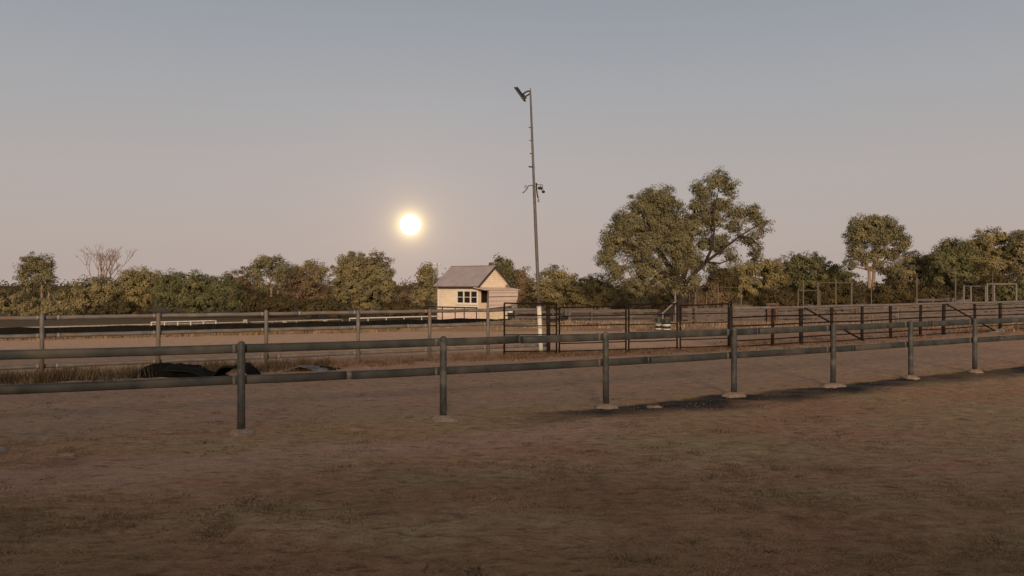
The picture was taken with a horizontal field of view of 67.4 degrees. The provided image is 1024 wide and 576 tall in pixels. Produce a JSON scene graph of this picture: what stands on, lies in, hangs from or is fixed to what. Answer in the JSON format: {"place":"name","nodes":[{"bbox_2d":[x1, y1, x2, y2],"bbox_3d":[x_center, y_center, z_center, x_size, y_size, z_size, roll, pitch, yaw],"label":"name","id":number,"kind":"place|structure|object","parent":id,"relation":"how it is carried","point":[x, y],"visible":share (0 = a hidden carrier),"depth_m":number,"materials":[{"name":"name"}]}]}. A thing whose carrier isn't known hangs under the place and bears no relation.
{"place":"outdoors","nodes":[
{"label":"outdoors","id":0,"kind":"place"},
{"bbox_2d":[0,354,332,384],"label":"tall grass","id":1,"kind":"structure","parent":0,"point":[48,376],"depth_m":16.63,"materials":[{"name":"brown plant"}]},
{"bbox_2d":[0,319,516,340],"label":"pale grass","id":2,"kind":"structure","parent":0,"point":[290,332],"depth_m":31.14,"materials":[{"name":"beige plant"}]},
{"bbox_2d":[400,214,419,234],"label":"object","id":3,"kind":"object","parent":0,"point":[409,224],"visible":1,"depth_m":5090.38,"materials":[{"name":"white"}]},
{"bbox_2d":[0,286,1023,575],"bbox_3d":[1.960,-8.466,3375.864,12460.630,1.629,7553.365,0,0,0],"label":"ground","id":4,"kind":"structure","parent":0,"point":[510,544],"depth_m":8.76,"materials":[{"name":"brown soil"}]},
{"bbox_2d":[0,287,45,315],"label":"bush","id":5,"kind":"object","parent":4,"relation":"on","point":[21,307],"visible":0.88,"depth_m":83.48,"materials":[{"name":"green plant"}]},
{"bbox_2d":[12,251,58,302],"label":"gum tree","id":6,"kind":"object","parent":4,"relation":"on","point":[30,265],"visible":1,"depth_m":87.56,"materials":[{"name":"green plant"}]},
{"bbox_2d":[27,294,73,315],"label":"bush","id":7,"kind":"object","parent":4,"relation":"on","point":[57,307],"visible":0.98,"depth_m":75.30,"materials":[{"name":"green plant"}]},
{"bbox_2d":[57,453,74,456],"bbox_3d":[-5.246,1.965,9.037,0.220,0.047,0.158,0,0,0],"label":"stone","id":8,"kind":"object","parent":4,"relation":"on","point":[67,455],"visible":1,"depth_m":8.99,"materials":[{"name":"stone"}]},
{"bbox_2d":[42,273,126,314],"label":"tree","id":9,"kind":"object","parent":4,"relation":"on","point":[87,298],"visible":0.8,"depth_m":85.08,"materials":[{"name":"green plant"}]},
{"bbox_2d":[76,244,135,283],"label":"dead tree","id":10,"kind":"object","parent":4,"relation":"on","point":[112,256],"visible":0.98,"depth_m":92.09,"materials":[{"name":"brown wood"}]},
{"bbox_2d":[96,298,143,314],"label":"bush","id":11,"kind":"object","parent":4,"relation":"on","point":[114,308],"visible":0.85,"depth_m":80.19,"materials":[{"name":"green plant"}]},
{"bbox_2d":[114,264,165,313],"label":"tree","id":12,"kind":"object","parent":4,"relation":"on","point":[136,282],"visible":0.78,"depth_m":86.96,"materials":[{"name":"green plant"}]},
{"bbox_2d":[126,363,212,377],"bbox_3d":[-7.478,1.809,17.031,2.056,0.287,1.050,0,0,0],"label":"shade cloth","id":13,"kind":"object","parent":4,"relation":"on","point":[167,374],"visible":0.65,"depth_m":16.71,"materials":[{"name":"black fabric"}]},
{"bbox_2d":[0,319,342,327],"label":"running rail","id":14,"kind":"object","parent":4,"relation":"on","point":[183,323],"visible":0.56,"depth_m":44.91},
{"bbox_2d":[166,268,188,313],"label":"tree","id":15,"kind":"object","parent":4,"relation":"on","point":[179,272],"visible":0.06,"depth_m":97.74,"materials":[{"name":"green plant"}]},
{"bbox_2d":[150,320,216,325],"bbox_3d":[-15.692,1.915,36.771,2.942,0.698,0.082,0,0,-31],"label":"running rail","id":16,"kind":"object","parent":4,"relation":"on","point":[203,321],"visible":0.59,"depth_m":36.74,"materials":[{"name":"white paint"}]},
{"bbox_2d":[161,364,228,376],"bbox_3d":[-6.842,1.831,16.606,1.282,0.323,0.500,0,0,0],"label":"belting strip","id":17,"kind":"object","parent":4,"relation":"on","point":[192,370],"visible":0.74,"depth_m":16.48,"materials":[{"name":"black rubber"}]},
{"bbox_2d":[143,269,250,317],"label":"tree","id":18,"kind":"object","parent":4,"relation":"on","point":[199,294],"visible":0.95,"depth_m":82.77,"materials":[{"name":"green plant"}]},
{"bbox_2d":[210,362,260,376],"bbox_3d":[-6.040,1.827,16.706,0.999,0.361,0.550,0,0,0],"label":"belting loop","id":19,"kind":"object","parent":4,"relation":"on","point":[250,369],"visible":0.69,"depth_m":16.68,"materials":[{"name":"black rubber"}]},
{"bbox_2d":[224,266,264,312],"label":"tree","id":20,"kind":"object","parent":4,"relation":"on","point":[247,284],"visible":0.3,"depth_m":91.59,"materials":[{"name":"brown plant"}]},
{"bbox_2d":[0,318,512,336],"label":"belt barrier","id":21,"kind":"object","parent":4,"relation":"on","point":[32,330],"visible":0.43,"depth_m":31.19,"materials":[{"name":"grey metal"}]},
{"bbox_2d":[237,291,300,317],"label":"bush","id":22,"kind":"object","parent":4,"relation":"on","point":[277,302],"visible":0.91,"depth_m":80.51,"materials":[{"name":"green plant"}]},
{"bbox_2d":[244,253,296,297],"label":"gum tree","id":23,"kind":"object","parent":4,"relation":"on","point":[265,263],"visible":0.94,"depth_m":89.47,"materials":[{"name":"green plant"}]},
{"bbox_2d":[0,305,549,377],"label":"rail fence","id":24,"kind":"object","parent":4,"relation":"on","point":[42,335],"visible":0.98,"depth_m":18.74,"materials":[{"name":"metal"}]},
{"bbox_2d":[274,262,298,311],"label":"tree","id":25,"kind":"object","parent":4,"relation":"on","point":[287,280],"visible":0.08,"depth_m":99.68,"materials":[{"name":"green plant"}]},
{"bbox_2d":[275,265,332,308],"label":"tree","id":26,"kind":"object","parent":4,"relation":"on","point":[308,288],"visible":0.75,"depth_m":86.50,"materials":[{"name":"brown plant"}]},
{"bbox_2d":[286,365,330,371],"bbox_3d":[-4.712,1.895,18.006,1.017,0.193,0.500,0,0,0],"label":"crumpled sheet","id":27,"kind":"object","parent":4,"relation":"on","point":[317,368],"visible":0.92,"depth_m":17.92,"materials":[{"name":"grey plastic"}]},
{"bbox_2d":[289,258,330,288],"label":"tree","id":28,"kind":"object","parent":4,"relation":"on","point":[313,264],"visible":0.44,"depth_m":95.41,"materials":[{"name":"green plant"}]},
{"bbox_2d":[294,296,347,318],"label":"bush","id":29,"kind":"object","parent":4,"relation":"on","point":[318,304],"visible":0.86,"depth_m":76.99,"materials":[{"name":"green plant"}]},
{"bbox_2d":[312,366,339,370],"bbox_3d":[-4.416,1.932,18.306,0.785,0.176,0.400,0,0,0],"label":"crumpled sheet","id":30,"kind":"object","parent":4,"relation":"on","point":[329,367],"visible":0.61,"depth_m":18.15,"materials":[{"name":"black metal"}]},
{"bbox_2d":[327,248,400,316],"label":"willow tree","id":31,"kind":"object","parent":4,"relation":"on","point":[361,279],"visible":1,"depth_m":84.85,"materials":[{"name":"green plant"}]},
{"bbox_2d":[349,316,439,320],"bbox_3d":[-7.773,2.453,51.135,6.107,1.154,0.134,0,0,-21],"label":"running rail","id":32,"kind":"object","parent":4,"relation":"on","point":[404,317],"visible":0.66,"depth_m":51.08,"materials":[{"name":"white paint"}]},
{"bbox_2d":[376,298,427,318],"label":"bush","id":33,"kind":"object","parent":4,"relation":"on","point":[397,305],"visible":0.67,"depth_m":77.04,"materials":[{"name":"green plant"}]},
{"bbox_2d":[393,282,424,303],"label":"bush","id":34,"kind":"object","parent":4,"relation":"on","point":[404,294],"visible":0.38,"depth_m":116.98,"materials":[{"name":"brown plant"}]},
{"bbox_2d":[408,261,440,317],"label":"tree","id":35,"kind":"object","parent":4,"relation":"on","point":[426,278],"visible":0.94,"depth_m":81.38,"materials":[{"name":"green plant"}]},
{"bbox_2d":[433,263,440,318],"bbox_3d":[-5.278,0.633,53.952,0.545,4.873,0.167,0,0,0],"label":"antenna mast","id":36,"kind":"object","parent":4,"relation":"on","point":[437,290],"visible":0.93,"depth_m":54.00,"materials":[{"name":"white paint"}]},
{"bbox_2d":[287,348,594,370],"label":"dry weeds","id":37,"kind":"object","parent":4,"relation":"on","point":[382,361],"visible":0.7,"depth_m":20.28,"materials":[{"name":"brown plant"}]},
{"bbox_2d":[427,264,519,318],"bbox_3d":[-2.771,0.765,58.386,6.260,5.180,4.316,0,0,41],"label":"hut","id":38,"kind":"object","parent":4,"relation":"on","point":[476,287],"visible":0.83,"depth_m":57.24,"materials":[{"name":"beige wood"}]},
{"bbox_2d":[457,291,462,303],"bbox_3d":[-3.826,0.670,57.075,0.667,0.960,0.095,0,0,38],"label":"window","id":39,"kind":"structure","parent":38,"relation":"in","point":[459,293],"depth_m":57.10,"materials":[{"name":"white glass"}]},
{"bbox_2d":[463,291,469,303],"bbox_3d":[-3.301,0.671,56.665,0.667,0.960,0.095,0,0,38],"label":"window","id":40,"kind":"structure","parent":38,"relation":"in","point":[466,294],"depth_m":56.73,"materials":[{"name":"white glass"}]},
{"bbox_2d":[470,291,476,303],"bbox_3d":[-2.776,0.672,56.255,0.667,0.960,0.095,0,0,38],"label":"window","id":41,"kind":"structure","parent":38,"relation":"in","point":[473,294],"depth_m":56.32,"materials":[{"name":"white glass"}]},
{"bbox_2d":[481,291,486,302],"bbox_3d":[-2.068,0.641,56.587,0.020,0.896,0.716,0,0,38],"label":"window","id":42,"kind":"structure","parent":38,"relation":"in","point":[483,293],"depth_m":56.58,"materials":[{"name":"black glass"}]},
{"bbox_2d":[0,268,968,305],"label":"distant woodland","id":43,"kind":"object","parent":4,"relation":"on","point":[859,289],"visible":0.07,"depth_m":142.57,"materials":[{"name":"green plant"}]},
{"bbox_2d":[489,255,518,284],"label":"tree","id":44,"kind":"object","parent":4,"relation":"on","point":[507,269],"visible":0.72,"depth_m":71.70,"materials":[{"name":"green plant"}]},
{"bbox_2d":[0,318,1023,452],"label":"rail fence","id":45,"kind":"object","parent":4,"relation":"on","point":[240,379],"visible":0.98,"depth_m":11.41,"materials":[{"name":"grey metal"}]},
{"bbox_2d":[509,266,541,307],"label":"tree","id":46,"kind":"object","parent":4,"relation":"on","point":[521,281],"visible":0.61,"depth_m":79.28,"materials":[{"name":"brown plant"}]},
{"bbox_2d":[503,302,556,354],"bbox_3d":[0.525,1.189,21.729,1.552,1.577,0.049,0,0,-10],"label":"livestock hurdle","id":47,"kind":"object","parent":4,"relation":"on","point":[504,326],"visible":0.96,"depth_m":21.70,"materials":[{"name":"metal"}]},
{"bbox_2d":[522,88,544,350],"bbox_3d":[0.627,-1.969,22.188,0.659,7.644,0.144,0,0,0],"label":"light pole","id":48,"kind":"object","parent":4,"relation":"on","point":[539,312],"visible":0.96,"depth_m":22.16,"materials":[{"name":"grey metal"}]},
{"bbox_2d":[514,87,529,101],"bbox_3d":[0.296,-5.594,22.181,0.483,0.437,0.343,0,0,0],"label":"flood light","id":49,"kind":"object","parent":48,"relation":"attached to","point":[521,94],"visible":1,"depth_m":22.09,"materials":[{"name":"grey metal"}]},
{"bbox_2d":[517,297,553,314],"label":"bush","id":50,"kind":"object","parent":4,"relation":"on","point":[534,300],"visible":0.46,"depth_m":78.11,"materials":[{"name":"green plant"}]},
{"bbox_2d":[526,264,578,314],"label":"tree","id":51,"kind":"object","parent":4,"relation":"on","point":[558,280],"visible":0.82,"depth_m":77.28,"materials":[{"name":"green plant"}]},
{"bbox_2d":[550,309,569,322],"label":"yard gate","id":52,"kind":"structure","parent":4,"relation":"on","point":[562,319],"depth_m":42.10,"materials":[{"name":"silver metal"}]},
{"bbox_2d":[565,308,572,321],"bbox_3d":[3.661,2.128,49.501,0.238,1.860,9.233,0,0,6],"label":"stockyard fence","id":53,"kind":"object","parent":4,"relation":"on","point":[566,312],"visible":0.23,"depth_m":44.94,"materials":[{"name":"silver wood"}]},
{"bbox_2d":[558,305,626,352],"bbox_3d":[2.368,1.244,22.394,2.214,1.462,0.047,0,0,-21],"label":"livestock hurdle","id":54,"kind":"object","parent":4,"relation":"on","point":[625,324],"visible":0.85,"depth_m":22.34,"materials":[{"name":"metal"}]},
{"bbox_2d":[561,272,625,318],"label":"bush","id":55,"kind":"object","parent":4,"relation":"on","point":[590,291],"visible":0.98,"depth_m":75.34,"materials":[{"name":"green plant"}]},
{"bbox_2d":[515,308,672,322],"bbox_3d":[4.748,1.825,45.732,9.544,1.275,0.227,0,0,15],"label":"stockyard fence","id":56,"kind":"object","parent":4,"relation":"on","point":[591,311],"visible":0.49,"depth_m":45.40,"materials":[{"name":"brown wood"}]},
{"bbox_2d":[484,344,746,361],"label":"dry weeds","id":57,"kind":"object","parent":4,"relation":"on","point":[638,351],"visible":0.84,"depth_m":22.40,"materials":[{"name":"brown plant"}]},
{"bbox_2d":[607,290,653,314],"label":"bush","id":58,"kind":"object","parent":4,"relation":"on","point":[627,298],"visible":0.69,"depth_m":77.49,"materials":[{"name":"green plant"}]},
{"bbox_2d":[628,303,677,350],"bbox_3d":[4.256,1.217,23.139,1.739,1.512,0.046,0,0,-22],"label":"livestock hurdle","id":59,"kind":"object","parent":4,"relation":"on","point":[676,323],"visible":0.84,"depth_m":23.14,"materials":[{"name":"metal"}]},
{"bbox_2d":[647,405,662,407],"bbox_3d":[2.348,1.959,12.638,0.269,0.051,0.174,0,0,0],"label":"stone","id":60,"kind":"object","parent":4,"relation":"on","point":[652,406],"visible":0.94,"depth_m":12.59,"materials":[{"name":"stone"}]},
{"bbox_2d":[655,318,661,329],"bbox_3d":[6.565,1.615,34.406,0.322,0.540,0.317,0,0,0],"label":"drum","id":61,"kind":"object","parent":4,"relation":"on","point":[658,326],"visible":0.95,"depth_m":34.27,"materials":[{"name":"green paint"}]},
{"bbox_2d":[643,293,676,317],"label":"bush","id":62,"kind":"object","parent":4,"relation":"on","point":[657,299],"visible":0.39,"depth_m":79.21,"materials":[{"name":"green plant"}]},
{"bbox_2d":[662,319,670,330],"bbox_3d":[6.883,1.636,34.206,0.392,0.500,0.386,0,0,0],"label":"drum","id":63,"kind":"object","parent":4,"relation":"on","point":[666,327],"visible":0.92,"depth_m":34.04,"materials":[{"name":"green paint"}]},
{"bbox_2d":[662,292,693,321],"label":"loading ramp","id":64,"kind":"structure","parent":4,"relation":"on","point":[679,303],"depth_m":42.01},
{"bbox_2d":[593,165,775,320],"bbox_3d":[13.836,-3.359,62.042,14.924,12.963,3.766,0,0,0],"label":"gum tree","id":65,"kind":"object","parent":4,"relation":"on","point":[678,235],"visible":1,"depth_m":61.46,"materials":[{"name":"green plant"}]},
{"bbox_2d":[695,292,696,323],"bbox_3d":[10.165,1.182,42.502,0.107,1.869,0.105,0,0,0],"label":"pole","id":66,"kind":"object","parent":4,"relation":"on","point":[695,309],"visible":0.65,"depth_m":42.46,"materials":[{"name":"grey metal"}]},
{"bbox_2d":[679,303,728,349],"bbox_3d":[5.976,1.220,23.829,1.822,1.502,0.046,0,0,-21],"label":"livestock hurdle","id":67,"kind":"object","parent":4,"relation":"on","point":[680,323],"visible":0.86,"depth_m":23.79,"materials":[{"name":"metal"}]},
{"bbox_2d":[687,280,734,315],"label":"bush","id":68,"kind":"object","parent":4,"relation":"on","point":[711,296],"visible":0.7,"depth_m":76.70,"materials":[{"name":"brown plant"}]},
{"bbox_2d":[702,266,743,306],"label":"bush","id":69,"kind":"object","parent":4,"relation":"on","point":[725,278],"visible":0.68,"depth_m":78.06,"materials":[{"name":"green plant"}]},
{"bbox_2d":[682,308,766,323],"bbox_3d":[11.891,1.640,43.234,5.190,1.287,0.223,0,0,-6],"label":"stockyard fence","id":70,"kind":"object","parent":4,"relation":"on","point":[722,317],"visible":0.39,"depth_m":43.11,"materials":[{"name":"brown wood"}]},
{"bbox_2d":[703,264,747,306],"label":"tree","id":71,"kind":"object","parent":4,"relation":"on","point":[730,302],"visible":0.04,"depth_m":97.89,"materials":[{"name":"green plant"}]},
{"bbox_2d":[717,287,741,320],"bbox_3d":[13.883,1.359,49.002,1.558,2.859,0.086,0,0,0],"label":"pipe gantry","id":72,"kind":"object","parent":4,"relation":"on","point":[729,287],"visible":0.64,"depth_m":48.99,"materials":[{"name":"grey metal"}]},
{"bbox_2d":[718,258,790,311],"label":"tree","id":73,"kind":"object","parent":4,"relation":"on","point":[768,272],"visible":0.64,"depth_m":83.06,"materials":[{"name":"green plant"}]},
{"bbox_2d":[757,254,797,311],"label":"tree","id":74,"kind":"object","parent":4,"relation":"on","point":[784,257],"visible":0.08,"depth_m":97.33,"materials":[{"name":"green plant"}]},
{"bbox_2d":[748,284,810,311],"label":"bush","id":75,"kind":"object","parent":4,"relation":"on","point":[782,297],"visible":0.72,"depth_m":76.17,"materials":[{"name":"green plant"}]},
{"bbox_2d":[715,309,852,323],"bbox_3d":[18.372,2.141,51.482,10.680,1.847,0.231,0,0,-17],"label":"stockyard fence","id":76,"kind":"object","parent":4,"relation":"on","point":[786,311],"visible":0.18,"depth_m":51.32,"materials":[{"name":"silver metal"}]},
{"bbox_2d":[798,304,812,319],"bbox_3d":[18.402,2.027,48.017,0.258,2.017,9.030,0,0,25],"label":"stockyard fence","id":77,"kind":"object","parent":4,"relation":"on","point":[807,314],"visible":0.19,"depth_m":47.93,"materials":[{"name":"silver metal"}]},
{"bbox_2d":[797,290,819,319],"bbox_3d":[18.560,1.398,48.003,1.438,2.575,0.076,0,0,0],"label":"pipe gantry","id":78,"kind":"object","parent":4,"relation":"on","point":[806,290],"visible":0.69,"depth_m":47.98,"materials":[{"name":"grey metal"}]},
{"bbox_2d":[780,250,848,304],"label":"tree","id":79,"kind":"object","parent":4,"relation":"on","point":[802,267],"visible":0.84,"depth_m":85.25,"materials":[{"name":"green plant"}]},
{"bbox_2d":[809,276,858,311],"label":"bush","id":80,"kind":"object","parent":4,"relation":"on","point":[827,294],"visible":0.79,"depth_m":79.98,"materials":[{"name":"green plant"}]},
{"bbox_2d":[817,282,851,322],"bbox_3d":[20.590,1.206,49.002,2.251,3.166,0.105,0,0,0],"label":"pipe gantry","id":81,"kind":"object","parent":4,"relation":"on","point":[832,282],"visible":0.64,"depth_m":48.96,"materials":[{"name":"grey metal"}]},
{"bbox_2d":[835,279,836,322],"bbox_3d":[19.818,1.014,47.001,0.088,3.124,0.086,0,0,0],"label":"pole","id":82,"kind":"object","parent":4,"relation":"on","point":[835,296],"visible":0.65,"depth_m":46.98,"materials":[{"name":"grey metal"}]},
{"bbox_2d":[778,305,897,323],"bbox_3d":[18.768,1.649,44.289,7.799,1.418,0.238,0,0,-11],"label":"stockyard fence","id":83,"kind":"object","parent":4,"relation":"on","point":[856,316],"visible":0.47,"depth_m":44.25,"materials":[{"name":"silver metal"}]},
{"bbox_2d":[828,264,859,310],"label":"tree","id":84,"kind":"object","parent":4,"relation":"on","point":[850,276],"visible":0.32,"depth_m":96.10,"materials":[{"name":"green plant"}]},
{"bbox_2d":[714,324,1023,351],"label":"dry weeds","id":85,"kind":"object","parent":4,"relation":"on","point":[812,344],"visible":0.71,"depth_m":27.98,"materials":[{"name":"brown plant"}]},
{"bbox_2d":[729,300,1023,347],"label":"pipe fence","id":86,"kind":"object","parent":4,"relation":"on","point":[861,321],"visible":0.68,"depth_m":27.99,"materials":[{"name":"metal"}]},
{"bbox_2d":[840,213,913,317],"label":"gum tree","id":87,"kind":"object","parent":4,"relation":"on","point":[875,232],"visible":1,"depth_m":79.48,"materials":[{"name":"green plant"}]},
{"bbox_2d":[863,277,915,308],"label":"bush","id":88,"kind":"object","parent":4,"relation":"on","point":[900,292],"visible":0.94,"depth_m":76.32,"materials":[{"name":"green plant"}]},
{"bbox_2d":[882,257,913,285],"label":"tree","id":89,"kind":"object","parent":4,"relation":"on","point":[888,279],"visible":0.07,"depth_m":95.66,"materials":[{"name":"green plant"}]},
{"bbox_2d":[887,249,940,292],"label":"tree","id":90,"kind":"object","parent":4,"relation":"on","point":[914,269],"visible":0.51,"depth_m":87.31,"materials":[{"name":"green plant"}]},
{"bbox_2d":[916,276,917,317],"bbox_3d":[25.309,0.963,48.001,0.109,3.446,0.086,0,0,0],"label":"pole","id":91,"kind":"object","parent":4,"relation":"on","point":[916,293],"visible":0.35,"depth_m":47.98,"materials":[{"name":"grey metal"}]},
{"bbox_2d":[905,281,958,307],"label":"bush","id":92,"kind":"object","parent":4,"relation":"on","point":[938,293],"visible":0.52,"depth_m":77.64,"materials":[{"name":"green plant"}]},
{"bbox_2d":[915,297,949,317],"bbox_3d":[28.460,1.825,51.984,2.350,2.394,0.226,0,0,0],"label":"stockyard fence","id":93,"kind":"object","parent":4,"relation":"on","point":[932,299],"visible":0.26,"depth_m":51.87,"materials":[{"name":"silver metal"}]},
{"bbox_2d":[920,236,989,309],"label":"tree","id":94,"kind":"object","parent":4,"relation":"on","point":[950,257],"visible":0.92,"depth_m":83.27,"materials":[{"name":"green plant"}]},
{"bbox_2d":[896,302,1023,321],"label":"stockyard fence","id":95,"kind":"object","parent":4,"relation":"on","point":[950,313],"visible":0.58,"depth_m":45.44,"materials":[{"name":"silver metal"}]},
{"bbox_2d":[951,297,969,319],"bbox_3d":[29.856,1.793,50.986,1.351,2.336,0.229,0,0,0],"label":"stockyard fence","id":96,"kind":"object","parent":4,"relation":"on","point":[960,300],"visible":0.23,"depth_m":50.87,"materials":[{"name":"silver metal"}]},
{"bbox_2d":[950,276,997,312],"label":"bush","id":97,"kind":"object","parent":4,"relation":"on","point":[976,297],"visible":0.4,"depth_m":78.75,"materials":[{"name":"green plant"}]},
{"bbox_2d":[963,285,985,319],"bbox_3d":[28.619,1.237,47.502,1.434,2.788,0.086,0,0,0],"label":"pipe gantry","id":98,"kind":"object","parent":4,"relation":"on","point":[971,295],"visible":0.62,"depth_m":47.47,"materials":[{"name":"metal"}]},
{"bbox_2d":[964,226,1023,311],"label":"tree","id":99,"kind":"object","parent":4,"relation":"on","point":[994,256],"visible":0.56,"depth_m":85.18,"materials":[{"name":"green plant"}]},
{"bbox_2d":[968,268,1023,299],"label":"bush","id":100,"kind":"object","parent":4,"relation":"on","point":[980,285],"visible":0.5,"depth_m":77.51,"materials":[{"name":"green plant"}]},
{"bbox_2d":[987,328,1004,331],"bbox_3d":[20.817,1.825,32.989,0.900,0.170,0.522,0,0,0],"label":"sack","id":101,"kind":"object","parent":4,"relation":"on","point":[1000,330],"visible":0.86,"depth_m":32.87,"materials":[{"name":"white fabric"}]},
{"bbox_2d":[986,283,1016,318],"bbox_3d":[29.972,1.141,47.002,1.880,2.870,0.095,0,0,0],"label":"pipe gantry","id":102,"kind":"object","parent":4,"relation":"on","point":[994,284],"visible":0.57,"depth_m":46.97,"materials":[{"name":"metal"}]},
{"bbox_2d":[988,278,1023,313],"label":"bush","id":103,"kind":"object","parent":4,"relation":"on","point":[1007,296],"visible":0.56,"depth_m":76.34,"materials":[{"name":"green plant"}]},
{"bbox_2d":[998,229,1023,279],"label":"tree","id":104,"kind":"object","parent":4,"relation":"on","point":[1018,250],"visible":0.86,"depth_m":83.65,"materials":[{"name":"green plant"}]},
{"bbox_2d":[0,368,1023,575],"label":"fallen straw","id":105,"kind":"object","parent":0,"point":[513,494],"visible":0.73,"depth_m":7.19,"materials":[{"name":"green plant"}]},
{"bbox_2d":[0,0,1023,285],"label":"sky","id":106,"kind":"structure","parent":0,"point":[212,137],"materials":[{"name":"grey"}]},
{"bbox_2d":[480,317,1023,332],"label":"pale grass","id":107,"kind":"structure","parent":0,"point":[650,326],"depth_m":37.38,"materials":[{"name":"beige plant"}]},
{"bbox_2d":[765,303,778,323],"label":"yard gate","id":108,"kind":"structure","parent":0,"point":[768,319],"depth_m":43.12,"materials":[{"name":"metal"}]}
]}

